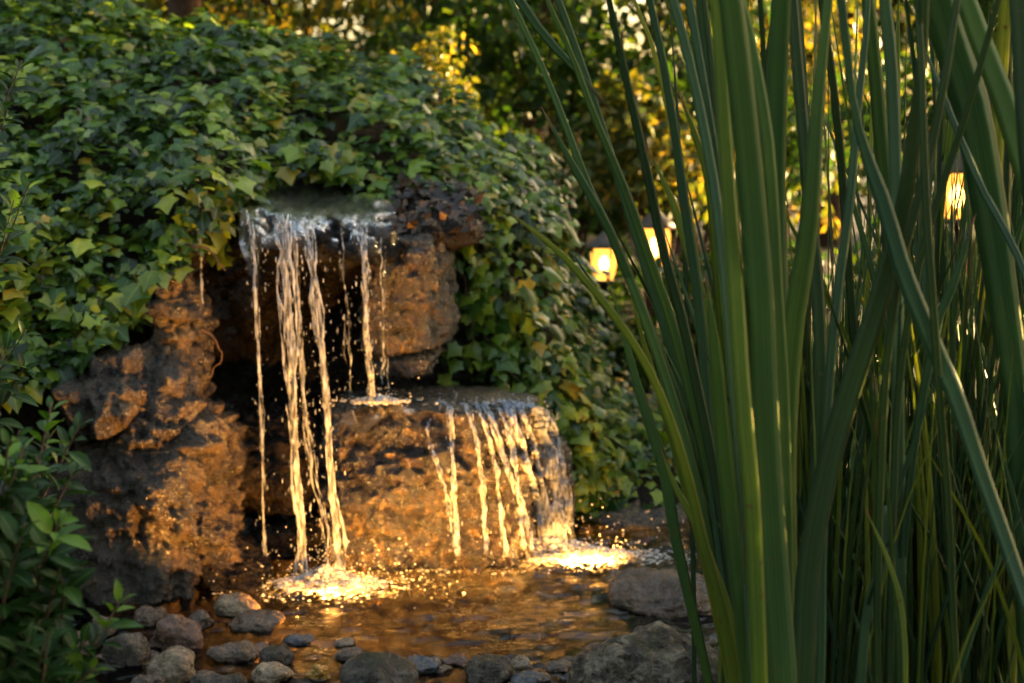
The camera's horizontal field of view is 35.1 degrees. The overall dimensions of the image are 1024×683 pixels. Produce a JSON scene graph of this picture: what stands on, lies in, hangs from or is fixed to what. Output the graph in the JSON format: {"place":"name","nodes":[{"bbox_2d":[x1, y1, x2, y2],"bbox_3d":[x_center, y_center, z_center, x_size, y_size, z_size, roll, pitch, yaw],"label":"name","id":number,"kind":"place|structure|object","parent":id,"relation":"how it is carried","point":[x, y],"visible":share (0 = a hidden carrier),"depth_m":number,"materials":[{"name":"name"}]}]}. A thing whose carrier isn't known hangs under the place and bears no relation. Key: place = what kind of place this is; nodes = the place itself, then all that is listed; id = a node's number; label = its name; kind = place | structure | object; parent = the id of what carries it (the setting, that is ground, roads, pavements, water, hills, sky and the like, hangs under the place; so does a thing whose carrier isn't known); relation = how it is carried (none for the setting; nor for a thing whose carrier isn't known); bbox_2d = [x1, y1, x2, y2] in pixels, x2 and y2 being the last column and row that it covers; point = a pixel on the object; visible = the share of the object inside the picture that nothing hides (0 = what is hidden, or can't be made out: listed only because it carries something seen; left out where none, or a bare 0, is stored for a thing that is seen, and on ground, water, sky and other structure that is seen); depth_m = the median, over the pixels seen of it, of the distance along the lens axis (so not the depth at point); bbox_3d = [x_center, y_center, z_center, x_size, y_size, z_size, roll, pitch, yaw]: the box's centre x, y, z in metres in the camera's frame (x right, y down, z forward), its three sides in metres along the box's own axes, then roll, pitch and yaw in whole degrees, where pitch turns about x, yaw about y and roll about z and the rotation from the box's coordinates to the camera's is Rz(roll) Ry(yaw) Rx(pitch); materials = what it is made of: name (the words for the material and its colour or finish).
{"place":"outdoors","nodes":[
{"label":"outdoors","id":0,"kind":"place"},
{"bbox_2d":[0,327,152,465],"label":"earth bank foot","id":1,"kind":"object","parent":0,"point":[28,415],"visible":0.06,"depth_m":3.84},
{"bbox_2d":[63,506,862,682],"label":"pond water","id":2,"kind":"structure","parent":0,"point":[533,612],"depth_m":3.55,"materials":[{"name":"liquid"}]},
{"bbox_2d":[100,632,150,666],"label":"stone","id":3,"kind":"object","parent":2,"relation":"on","point":[135,650],"visible":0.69,"depth_m":3.19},
{"bbox_2d":[146,645,195,682],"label":"stone","id":4,"kind":"object","parent":2,"relation":"on","point":[175,663],"visible":0.91,"depth_m":3.09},
{"bbox_2d":[149,614,203,649],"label":"stone","id":5,"kind":"object","parent":2,"relation":"on","point":[175,629],"visible":0.7,"depth_m":3.29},
{"bbox_2d":[206,640,258,663],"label":"stone","id":6,"kind":"object","parent":2,"relation":"on","point":[238,651],"visible":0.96,"depth_m":3.22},
{"bbox_2d":[213,592,260,616],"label":"stone","id":7,"kind":"object","parent":2,"relation":"on","point":[232,604],"visible":0.65,"depth_m":3.54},
{"bbox_2d":[228,609,285,632],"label":"stone","id":8,"kind":"object","parent":2,"relation":"on","point":[255,620],"visible":0.94,"depth_m":3.44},
{"bbox_2d":[242,214,277,555],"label":"water stream","id":9,"kind":"structure","parent":2,"relation":"on","point":[264,547],"depth_m":3.81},
{"bbox_2d":[250,661,293,682],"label":"stone","id":10,"kind":"object","parent":2,"relation":"on","point":[271,672],"visible":1,"depth_m":3.08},
{"bbox_2d":[245,214,320,575],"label":"water stream","id":11,"kind":"structure","parent":2,"relation":"on","point":[281,236],"depth_m":3.78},
{"bbox_2d":[287,230,346,566],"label":"water stream","id":12,"kind":"structure","parent":2,"relation":"on","point":[305,413],"depth_m":3.88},
{"bbox_2d":[288,216,357,571],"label":"water stream","id":13,"kind":"structure","parent":2,"relation":"on","point":[330,466],"depth_m":3.80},
{"bbox_2d":[212,526,491,609],"bbox_3d":[-0.429,0.511,3.710,0.806,0.146,0.606,1,7,9],"label":"splash","id":14,"kind":"object","parent":2,"relation":"on","point":[327,579],"visible":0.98,"depth_m":3.75,"materials":[{"name":"liquid"}]},
{"bbox_2d":[339,651,418,682],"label":"stone","id":15,"kind":"object","parent":2,"relation":"on","point":[371,667],"visible":1,"depth_m":3.06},
{"bbox_2d":[464,654,515,682],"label":"stone","id":16,"kind":"object","parent":2,"relation":"on","point":[488,668],"visible":0.98,"depth_m":3.08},
{"bbox_2d":[315,494,695,579],"bbox_3d":[0.053,0.466,4.054,1.613,0.159,0.546,0,7,0],"label":"splash","id":17,"kind":"object","parent":2,"relation":"on","point":[554,549],"visible":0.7,"depth_m":4.04,"materials":[{"name":"liquid"}]},
{"bbox_2d":[499,396,590,539],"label":"water stream","id":18,"kind":"structure","parent":2,"relation":"on","point":[545,456],"depth_m":4.20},
{"bbox_2d":[522,399,582,530],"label":"water stream","id":19,"kind":"structure","parent":2,"relation":"on","point":[568,507],"depth_m":4.25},
{"bbox_2d":[814,0,896,682],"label":"reed plant","id":20,"kind":"object","parent":2,"relation":"in","point":[867,285],"visible":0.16,"depth_m":2.45,"materials":[{"name":"green plant"}]},
{"bbox_2d":[259,0,932,156],"label":"sky","id":21,"kind":"structure","parent":0,"point":[640,37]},
{"bbox_2d":[556,168,965,506],"bbox_3d":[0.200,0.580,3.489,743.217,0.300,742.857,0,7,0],"label":"ground","id":22,"kind":"structure","parent":0,"point":[644,494],"depth_m":12.28,"materials":[{"name":"soil"}]},
{"bbox_2d":[0,59,47,428],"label":"leafy shrub","id":23,"kind":"object","parent":22,"relation":"on","point":[14,200],"visible":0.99,"depth_m":2.94,"materials":[{"name":"green plant"}]},
{"bbox_2d":[0,396,143,682],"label":"leafy shrub","id":24,"kind":"object","parent":22,"relation":"on","point":[40,640],"visible":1,"depth_m":1.80,"materials":[{"name":"green plant"}]},
{"bbox_2d":[39,371,247,604],"bbox_3d":[-0.913,0.406,3.887,0.530,0.706,0.584,0,7,0],"label":"boulder","id":25,"kind":"object","parent":22,"relation":"on","point":[161,462],"visible":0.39,"depth_m":3.69,"materials":[{"name":"stone"}]},
{"bbox_2d":[199,368,216,400],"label":"boulder","id":26,"kind":"object","parent":25,"relation":"on","point":[209,388],"visible":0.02,"depth_m":3.97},
{"bbox_2d":[49,340,206,446],"bbox_3d":[-0.909,0.128,3.848,0.356,0.259,0.393,0,7,0],"label":"boulder","id":27,"kind":"object","parent":26,"relation":"on","point":[107,393],"visible":0.67,"depth_m":3.73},
{"bbox_2d":[142,254,218,374],"bbox_3d":[-0.810,-0.045,3.977,0.179,0.345,0.279,0,7,0],"label":"boulder","id":28,"kind":"object","parent":26,"relation":"on","point":[180,314],"visible":0.65,"depth_m":3.88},
{"bbox_2d":[185,484,244,584],"bbox_3d":[-0.750,0.464,3.872,0.236,0.272,0.305,0,7,0],"label":"boulder","id":29,"kind":"object","parent":25,"relation":"on","point":[220,524],"visible":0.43,"depth_m":3.77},
{"bbox_2d":[194,533,272,592],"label":"boulder","id":30,"kind":"object","parent":22,"relation":"on","point":[249,579],"visible":0.43,"depth_m":3.76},
{"bbox_2d":[213,394,324,525],"bbox_3d":[-0.666,0.324,4.292,0.424,0.338,0.442,0,7,0],"label":"rock slab","id":31,"kind":"object","parent":22,"relation":"on","point":[278,503],"visible":0.45,"depth_m":4.14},
{"bbox_2d":[241,511,327,558],"bbox_3d":[-0.586,0.563,4.214,0.432,0.287,0.358,0,7,0],"label":"rock slab","id":32,"kind":"object","parent":22,"relation":"on","point":[280,541],"visible":0.08,"depth_m":4.05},
{"bbox_2d":[79,0,496,122],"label":"garden bush","id":33,"kind":"object","parent":22,"relation":"on","point":[356,11],"visible":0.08,"depth_m":8.25,"materials":[{"name":"green plant"}]},
{"bbox_2d":[77,0,575,148],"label":"garden tree","id":34,"kind":"object","parent":22,"relation":"on","point":[407,40],"visible":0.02,"depth_m":13.19,"materials":[{"name":"green plant"}]},
{"bbox_2d":[0,31,663,476],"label":"earth bank","id":35,"kind":"structure","parent":22,"relation":"on","point":[150,213],"depth_m":4.41,"materials":[{"name":"soil"}]},
{"bbox_2d":[224,206,404,274],"bbox_3d":[-0.515,-0.264,4.189,0.399,0.174,0.614,-4,8,-33],"label":"rock slab","id":36,"kind":"object","parent":35,"relation":"on","point":[328,243],"visible":0.76,"depth_m":4.00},
{"bbox_2d":[0,0,681,512],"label":"ivy","id":37,"kind":"object","parent":35,"relation":"on","point":[304,72],"visible":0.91,"depth_m":4.40,"materials":[{"name":"green plant"}]},
{"bbox_2d":[371,203,487,252],"bbox_3d":[-0.234,-0.290,4.294,0.338,0.155,0.422,0,7,0],"label":"rock slab","id":38,"kind":"object","parent":35,"relation":"on","point":[448,234],"visible":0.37,"depth_m":4.17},
{"bbox_2d":[372,169,486,238],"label":"leaf litter","id":39,"kind":"object","parent":38,"relation":"on","point":[416,194],"visible":0.99,"depth_m":4.16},
{"bbox_2d":[491,311,523,385],"bbox_3d":[0.052,0.175,4.557,0.510,0.917,0.114,-1,7,-7],"label":"earth bank face","id":40,"kind":"object","parent":35,"relation":"attached to","point":[521,345],"visible":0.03,"depth_m":4.50},
{"bbox_2d":[437,258,633,518],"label":"ivy","id":41,"kind":"object","parent":40,"relation":"hanging from","point":[576,437],"visible":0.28,"depth_m":4.45,"materials":[{"name":"green plant"}]},
{"bbox_2d":[192,159,494,422],"bbox_3d":[-0.603,0.040,4.639,1.150,1.145,0.512,0,7,0],"label":"rock slab","id":42,"kind":"object","parent":22,"relation":"on","point":[228,292],"visible":0.13,"depth_m":4.42,"materials":[{"name":"stone"}]},
{"bbox_2d":[387,26,479,121],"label":"garden bush","id":43,"kind":"object","parent":22,"relation":"on","point":[431,61],"visible":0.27,"depth_m":6.87,"materials":[{"name":"yellow plant"}]},
{"bbox_2d":[216,0,768,186],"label":"garden tree","id":44,"kind":"object","parent":22,"relation":"on","point":[576,26],"visible":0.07,"depth_m":13.48,"materials":[{"name":"green plant"}]},
{"bbox_2d":[73,0,994,230],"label":"garden hedge","id":45,"kind":"object","parent":22,"relation":"on","point":[861,173],"visible":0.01,"depth_m":17.21,"materials":[{"name":"green plant"}]},
{"bbox_2d":[363,0,770,306],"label":"garden bush","id":46,"kind":"object","parent":22,"relation":"on","point":[499,63],"visible":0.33,"depth_m":8.79,"materials":[{"name":"green plant"}]},
{"bbox_2d":[586,232,616,328],"bbox_3d":[0.358,-0.082,6.332,0.139,0.692,0.139,0,7,0],"label":"garden lantern","id":47,"kind":"object","parent":22,"relation":"on","point":[603,256],"visible":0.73,"depth_m":6.27,"materials":[{"name":"glass"}]},
{"bbox_2d":[499,0,739,682],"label":"cattail plant","id":48,"kind":"object","parent":22,"relation":"on","point":[672,403],"visible":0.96,"depth_m":2.10,"materials":[{"name":"green plant"}]},
{"bbox_2d":[593,505,687,527],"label":"boulder","id":49,"kind":"object","parent":22,"relation":"on","point":[628,516],"visible":0.42,"depth_m":4.43,"materials":[{"name":"grey stone"}]},
{"bbox_2d":[552,67,735,326],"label":"garden bush","id":50,"kind":"object","parent":22,"relation":"on","point":[619,127],"visible":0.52,"depth_m":8.30,"materials":[{"name":"green plant"}]},
{"bbox_2d":[632,0,750,682],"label":"cattail plant","id":51,"kind":"object","parent":22,"relation":"on","point":[716,372],"visible":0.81,"depth_m":1.96,"materials":[{"name":"green plant"}]},
{"bbox_2d":[592,314,804,393],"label":"garden bush","id":52,"kind":"object","parent":22,"relation":"on","point":[616,346],"visible":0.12,"depth_m":6.28,"materials":[{"name":"green plant"}]},
{"bbox_2d":[566,58,847,312],"bbox_3d":[1.069,-0.840,9.158,1.668,1.495,1.131,0,7,0],"label":"garden bush","id":53,"kind":"object","parent":22,"relation":"on","point":[793,174],"visible":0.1,"depth_m":8.94,"materials":[{"name":"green plant"}]},
{"bbox_2d":[564,71,861,401],"bbox_3d":[0.283,0.151,2.339,0.411,1.090,0.130,1,7,5],"label":"reed plant","id":54,"kind":"object","parent":22,"relation":"on","point":[690,308],"visible":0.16,"depth_m":2.27,"materials":[{"name":"green plant"}]},
{"bbox_2d":[669,0,768,682],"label":"reed plant","id":55,"kind":"object","parent":22,"relation":"on","point":[721,677],"visible":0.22,"depth_m":2.28,"materials":[{"name":"green plant"}]},
{"bbox_2d":[710,0,796,682],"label":"cattail plant","id":56,"kind":"object","parent":22,"relation":"on","point":[759,358],"visible":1,"depth_m":1.80,"materials":[{"name":"green plant"}]},
{"bbox_2d":[645,0,907,266],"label":"garden bush","id":57,"kind":"object","parent":22,"relation":"on","point":[807,25],"visible":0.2,"depth_m":9.43,"materials":[{"name":"yellow plant"}]},
{"bbox_2d":[658,211,918,642],"bbox_3d":[0.366,0.195,2.171,0.440,1.050,0.208,4,8,34],"label":"reed plant","id":58,"kind":"object","parent":22,"relation":"on","point":[854,466],"visible":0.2,"depth_m":2.16,"materials":[{"name":"green plant"}]},
{"bbox_2d":[589,0,996,246],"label":"garden tree","id":59,"kind":"object","parent":22,"relation":"on","point":[835,201],"visible":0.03,"depth_m":14.64,"materials":[{"name":"yellow plant"}]},
{"bbox_2d":[644,243,960,408],"bbox_3d":[1.096,0.031,5.649,1.281,0.778,1.051,0,7,0],"label":"garden bush","id":60,"kind":"object","parent":22,"relation":"on","point":[701,257],"visible":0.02,"depth_m":5.56,"materials":[{"name":"green plant"}]},
{"bbox_2d":[758,0,880,529],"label":"reed plant","id":61,"kind":"object","parent":22,"relation":"on","point":[764,70],"visible":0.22,"depth_m":2.18,"materials":[{"name":"green plant"}]},
{"bbox_2d":[766,0,872,673],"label":"cattail plant","id":62,"kind":"object","parent":22,"relation":"on","point":[806,278],"visible":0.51,"depth_m":1.97,"materials":[{"name":"green plant"}]},
{"bbox_2d":[798,0,857,682],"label":"reed plant","id":63,"kind":"object","parent":22,"relation":"on","point":[805,73],"visible":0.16,"depth_m":2.47,"materials":[{"name":"green plant"}]},
{"bbox_2d":[701,371,960,682],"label":"reed plant","id":64,"kind":"object","parent":22,"relation":"on","point":[854,585],"visible":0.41,"depth_m":2.00,"materials":[{"name":"green plant"}]},
{"bbox_2d":[829,357,870,682],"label":"reed plant","id":65,"kind":"object","parent":22,"relation":"on","point":[838,512],"visible":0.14,"depth_m":2.09,"materials":[{"name":"green plant"}]},
{"bbox_2d":[793,0,929,682],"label":"cattail plant","id":66,"kind":"object","parent":22,"relation":"on","point":[809,615],"visible":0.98,"depth_m":1.89,"materials":[{"name":"green plant"}]},
{"bbox_2d":[798,334,932,682],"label":"reed plant","id":67,"kind":"object","parent":22,"relation":"on","point":[841,650],"visible":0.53,"depth_m":2.04,"materials":[{"name":"green plant"}]},
{"bbox_2d":[786,196,963,678],"bbox_3d":[0.405,0.178,2.311,0.251,1.052,0.499,-1,7,-10],"label":"reed plant","id":68,"kind":"object","parent":22,"relation":"on","point":[912,362],"visible":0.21,"depth_m":2.16,"materials":[{"name":"green plant"}]},
{"bbox_2d":[788,164,965,676],"bbox_3d":[0.485,0.209,2.240,0.249,1.003,0.385,2,7,19],"label":"reed plant","id":69,"kind":"object","parent":22,"relation":"on","point":[880,342],"visible":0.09,"depth_m":2.15,"materials":[{"name":"green plant"}]},
{"bbox_2d":[763,0,1013,682],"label":"reed plant","id":70,"kind":"object","parent":22,"relation":"on","point":[871,265],"visible":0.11,"depth_m":2.21,"materials":[{"name":"green plant"}]},
{"bbox_2d":[807,264,981,681],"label":"reed plant","id":71,"kind":"object","parent":22,"relation":"on","point":[919,544],"visible":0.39,"depth_m":2.11,"materials":[{"name":"green plant"}]},
{"bbox_2d":[826,13,988,490],"bbox_3d":[0.647,0.008,2.502,0.586,1.399,0.277,6,9,42],"label":"reed plant","id":72,"kind":"object","parent":22,"relation":"on","point":[964,220],"visible":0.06,"depth_m":2.47,"materials":[{"name":"green plant"}]},
{"bbox_2d":[870,250,945,575],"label":"cattail plant","id":73,"kind":"object","parent":22,"relation":"on","point":[920,366],"visible":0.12,"depth_m":2.15,"materials":[{"name":"green plant"}]},
{"bbox_2d":[796,294,1023,682],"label":"reed plant","id":74,"kind":"object","parent":22,"relation":"on","point":[867,585],"visible":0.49,"depth_m":2.04,"materials":[{"name":"green plant"}]},
{"bbox_2d":[823,0,998,315],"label":"garden bush","id":75,"kind":"object","parent":22,"relation":"on","point":[909,86],"visible":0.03,"depth_m":7.32,"materials":[{"name":"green plant"}]},
{"bbox_2d":[818,263,1006,682],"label":"reed plant","id":76,"kind":"object","parent":22,"relation":"on","point":[980,552],"visible":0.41,"depth_m":2.10,"materials":[{"name":"green plant"}]},
{"bbox_2d":[804,192,1023,682],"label":"reed plant","id":77,"kind":"object","parent":22,"relation":"on","point":[847,478],"visible":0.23,"depth_m":2.19,"materials":[{"name":"green plant"}]},
{"bbox_2d":[839,337,991,682],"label":"reed plant","id":78,"kind":"object","parent":22,"relation":"on","point":[914,655],"visible":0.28,"depth_m":2.11,"materials":[{"name":"green plant"}]},
{"bbox_2d":[856,214,975,682],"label":"cattail plant","id":79,"kind":"object","parent":22,"relation":"on","point":[867,613],"visible":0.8,"depth_m":1.99,"materials":[{"name":"green plant"}]},
{"bbox_2d":[824,119,1021,640],"bbox_3d":[0.726,0.055,2.474,0.536,1.279,0.254,-6,9,-41],"label":"reed plant","id":80,"kind":"object","parent":22,"relation":"on","point":[1016,206],"visible":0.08,"depth_m":2.39,"materials":[{"name":"green plant"}]},
{"bbox_2d":[828,376,1023,682],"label":"reed plant","id":81,"kind":"object","parent":22,"relation":"on","point":[964,654],"visible":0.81,"depth_m":1.98,"materials":[{"name":"green plant"}]},
{"bbox_2d":[830,0,1023,515],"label":"reed plant","id":82,"kind":"object","parent":22,"relation":"on","point":[996,380],"visible":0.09,"depth_m":2.20,"materials":[{"name":"green plant"}]},
{"bbox_2d":[837,0,1023,682],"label":"cattail plant","id":83,"kind":"object","parent":22,"relation":"on","point":[925,319],"visible":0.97,"depth_m":1.85,"materials":[{"name":"green plant"}]},
{"bbox_2d":[861,0,1000,682],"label":"cattail plant","id":84,"kind":"object","parent":22,"relation":"on","point":[887,152],"visible":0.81,"depth_m":1.97,"materials":[{"name":"green plant"}]},
{"bbox_2d":[849,354,1014,682],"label":"reed plant","id":85,"kind":"object","parent":22,"relation":"on","point":[965,628],"visible":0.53,"depth_m":2.04,"materials":[{"name":"green plant"}]},
{"bbox_2d":[870,335,1001,682],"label":"reed plant","id":86,"kind":"object","parent":22,"relation":"on","point":[982,572],"visible":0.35,"depth_m":2.12,"materials":[{"name":"green plant"}]},
{"bbox_2d":[874,318,1006,682],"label":"reed plant","id":87,"kind":"object","parent":22,"relation":"on","point":[974,603],"visible":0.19,"depth_m":2.14,"materials":[{"name":"green plant"}]},
{"bbox_2d":[887,393,993,682],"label":"reed plant","id":88,"kind":"object","parent":22,"relation":"on","point":[944,567],"visible":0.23,"depth_m":2.11,"materials":[{"name":"green plant"}]},
{"bbox_2d":[885,171,1023,682],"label":"reed plant","id":89,"kind":"object","parent":22,"relation":"on","point":[934,596],"visible":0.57,"depth_m":2.10,"materials":[{"name":"green plant"}]},
{"bbox_2d":[910,96,1023,662],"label":"reed plant","id":90,"kind":"object","parent":22,"relation":"on","point":[991,374],"visible":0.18,"depth_m":2.17,"materials":[{"name":"green plant"}]},
{"bbox_2d":[921,295,1023,678],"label":"reed plant","id":91,"kind":"object","parent":22,"relation":"on","point":[1021,532],"visible":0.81,"depth_m":2.00,"materials":[{"name":"green plant"}]},
{"bbox_2d":[934,0,1011,540],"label":"reed plant","id":92,"kind":"object","parent":22,"relation":"on","point":[937,221],"visible":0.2,"depth_m":2.23,"materials":[{"name":"green plant"}]},
{"bbox_2d":[925,420,1023,682],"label":"reed plant","id":93,"kind":"object","parent":22,"relation":"on","point":[1021,638],"visible":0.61,"depth_m":2.04,"materials":[{"name":"green plant"}]},
{"bbox_2d":[929,0,1023,682],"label":"cattail plant","id":94,"kind":"object","parent":22,"relation":"on","point":[989,132],"visible":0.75,"depth_m":2.01,"materials":[{"name":"green plant"}]},
{"bbox_2d":[954,33,1023,682],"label":"reed plant","id":95,"kind":"object","parent":22,"relation":"on","point":[1007,172],"visible":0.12,"depth_m":2.18,"materials":[{"name":"green plant"}]},
{"bbox_2d":[957,296,1023,682],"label":"reed plant","id":96,"kind":"object","parent":22,"relation":"on","point":[1005,658],"visible":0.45,"depth_m":2.07,"materials":[{"name":"green plant"}]},
{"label":"gravel","id":97,"kind":"object","parent":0,"visible":0},
{"bbox_2d":[315,385,541,572],"bbox_3d":[-0.215,0.423,4.173,0.591,0.577,0.583,0,7,0],"label":"boulder","id":98,"kind":"object","parent":97,"relation":"on","point":[387,478],"visible":0.59,"depth_m":3.93,"materials":[{"name":"brown stone"}]},
{"bbox_2d":[349,220,379,400],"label":"water stream","id":99,"kind":"structure","parent":98,"relation":"on","point":[365,294],"depth_m":3.87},
{"bbox_2d":[358,233,460,377],"bbox_3d":[-0.266,-0.104,4.172,0.270,0.386,0.300,0,7,0],"label":"boulder","id":100,"kind":"object","parent":98,"relation":"on","point":[421,315],"visible":0.8,"depth_m":4.05,"materials":[{"name":"brown stone"}]},
{"bbox_2d":[435,391,463,555],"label":"water stream","id":101,"kind":"structure","parent":98,"relation":"attached to","point":[453,480],"depth_m":3.90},
{"bbox_2d":[455,400,493,557],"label":"water stream","id":102,"kind":"structure","parent":98,"relation":"on","point":[480,487],"depth_m":3.90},
{"bbox_2d":[472,392,534,550],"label":"water stream","id":103,"kind":"structure","parent":98,"relation":"on","point":[502,454],"depth_m":3.91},
{"bbox_2d":[493,393,554,537],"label":"water stream","id":104,"kind":"structure","parent":98,"relation":"on","point":[520,438],"depth_m":3.95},
{"bbox_2d":[503,393,561,535],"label":"water stream","id":105,"kind":"structure","parent":98,"relation":"on","point":[545,501],"depth_m":4.17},
{"bbox_2d":[530,430,576,538],"bbox_3d":[0.060,0.447,4.332,0.224,0.405,0.336,0,7,0],"label":"boulder","id":106,"kind":"object","parent":97,"relation":"on","point":[567,458],"visible":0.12,"depth_m":4.27,"materials":[{"name":"brown stone"}]},
{"bbox_2d":[567,621,718,682],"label":"boulder","id":107,"kind":"object","parent":97,"relation":"on","point":[657,652],"visible":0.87,"depth_m":2.97,"materials":[{"name":"stone"}]},
{"bbox_2d":[607,567,711,618],"bbox_3d":[0.340,0.583,3.643,0.250,0.131,0.234,0,7,0],"label":"boulder","id":108,"kind":"object","parent":97,"relation":"on","point":[648,591],"visible":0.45,"depth_m":3.60,"materials":[{"name":"grey stone"}]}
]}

